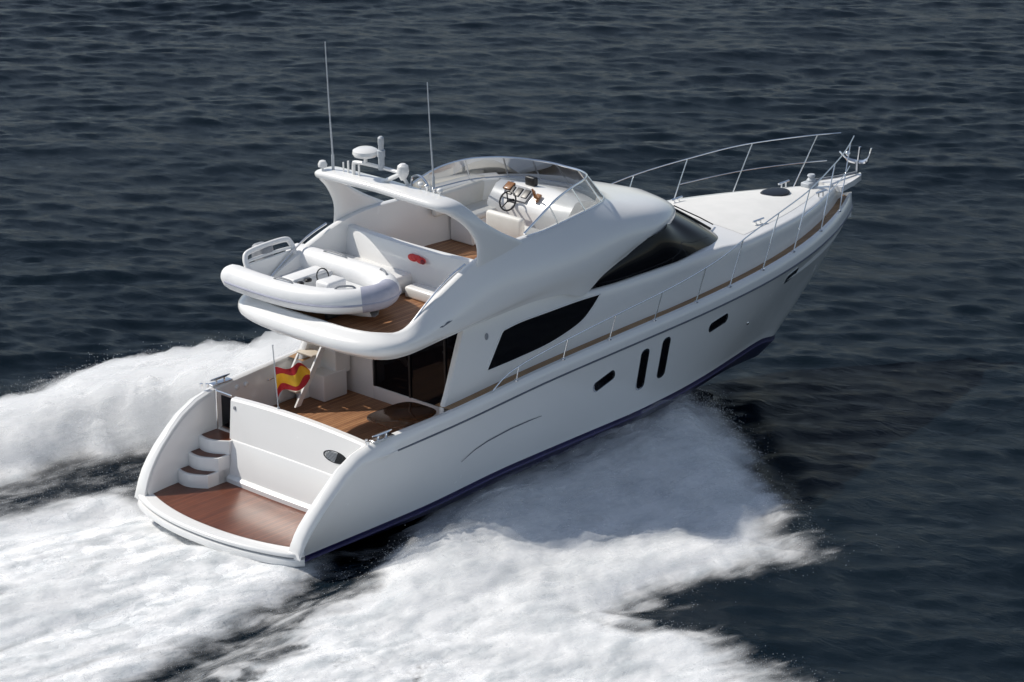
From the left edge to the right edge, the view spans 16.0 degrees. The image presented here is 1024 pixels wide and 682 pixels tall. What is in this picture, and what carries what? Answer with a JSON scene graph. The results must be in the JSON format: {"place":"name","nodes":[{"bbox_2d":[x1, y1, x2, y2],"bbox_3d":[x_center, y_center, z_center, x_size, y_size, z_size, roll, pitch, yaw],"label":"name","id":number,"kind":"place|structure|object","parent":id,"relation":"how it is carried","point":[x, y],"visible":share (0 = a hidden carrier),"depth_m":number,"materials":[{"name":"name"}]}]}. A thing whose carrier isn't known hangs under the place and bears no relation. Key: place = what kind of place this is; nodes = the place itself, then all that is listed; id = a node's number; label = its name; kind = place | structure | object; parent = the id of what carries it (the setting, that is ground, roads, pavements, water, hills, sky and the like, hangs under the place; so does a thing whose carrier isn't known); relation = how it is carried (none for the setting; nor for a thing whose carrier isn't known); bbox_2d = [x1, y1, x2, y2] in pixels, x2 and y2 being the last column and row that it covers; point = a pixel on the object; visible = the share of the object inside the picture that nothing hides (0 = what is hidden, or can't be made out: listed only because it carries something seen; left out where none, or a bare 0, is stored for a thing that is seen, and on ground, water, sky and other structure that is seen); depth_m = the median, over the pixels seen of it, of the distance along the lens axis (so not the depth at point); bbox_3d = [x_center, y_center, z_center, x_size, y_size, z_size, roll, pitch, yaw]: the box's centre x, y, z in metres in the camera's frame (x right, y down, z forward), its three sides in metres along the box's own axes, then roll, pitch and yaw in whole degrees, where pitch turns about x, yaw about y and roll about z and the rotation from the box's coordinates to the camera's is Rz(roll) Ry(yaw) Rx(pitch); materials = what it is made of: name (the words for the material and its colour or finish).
{"place":"outdoors","nodes":[
{"label":"outdoors","id":0,"kind":"place"},
{"bbox_2d":[0,0,1023,681],"bbox_3d":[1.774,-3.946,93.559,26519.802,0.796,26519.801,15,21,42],"label":"sea","id":1,"kind":"structure","parent":0,"point":[158,162],"depth_m":90.69,"materials":[{"name":"liquid"}]},
{"bbox_2d":[0,356,794,681],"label":"wake foam","id":2,"kind":"object","parent":1,"relation":"on","point":[100,622],"visible":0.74,"depth_m":64.46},
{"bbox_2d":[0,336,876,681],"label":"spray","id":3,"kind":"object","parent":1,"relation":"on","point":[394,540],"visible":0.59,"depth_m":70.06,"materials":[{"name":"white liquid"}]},
{"bbox_2d":[134,42,871,566],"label":"motor yacht","id":4,"kind":"object","parent":1,"relation":"on","point":[538,312],"visible":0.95,"depth_m":68.48,"materials":[{"name":"white plastic"}]},
{"bbox_2d":[272,345,309,408],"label":"ensign flag","id":5,"kind":"object","parent":4,"relation":"attached to","point":[296,377],"visible":1,"depth_m":66.87,"materials":[{"name":"fabric"}]},
{"bbox_2d":[226,397,365,511],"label":"transom door","id":6,"kind":"structure","parent":4,"relation":"in","point":[285,457],"depth_m":66.79,"materials":[{"name":"white plastic"}]},
{"bbox_2d":[221,237,401,319],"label":"inflatable tender","id":7,"kind":"object","parent":4,"relation":"on","point":[329,284],"visible":1,"depth_m":67.10,"materials":[{"name":"grey plastic"}]},
{"bbox_2d":[367,402,435,429],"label":"cockpit table","id":8,"kind":"object","parent":4,"relation":"on","point":[401,415],"visible":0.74,"depth_m":67.24,"materials":[{"name":"brown wood"}]},
{"bbox_2d":[373,333,457,406],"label":"saloon door","id":9,"kind":"structure","parent":4,"relation":"in","point":[421,375],"depth_m":68.56,"materials":[{"name":"black glass"}]},
{"bbox_2d":[408,254,425,264],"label":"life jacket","id":10,"kind":"object","parent":4,"relation":"on","point":[416,258],"visible":1,"depth_m":67.76,"materials":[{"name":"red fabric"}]},
{"bbox_2d":[487,293,600,370],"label":"side window","id":11,"kind":"structure","parent":4,"relation":"in","point":[529,335],"depth_m":68.35,"materials":[{"name":"black glass"}]},
{"bbox_2d":[635,348,649,389],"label":"hull window","id":12,"kind":"structure","parent":4,"relation":"in","point":[644,356],"depth_m":70.39,"materials":[{"name":"black glass"}]},
{"bbox_2d":[656,337,670,377],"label":"hull window","id":13,"kind":"structure","parent":4,"relation":"in","point":[665,346],"depth_m":70.79,"materials":[{"name":"black glass"}]}
]}

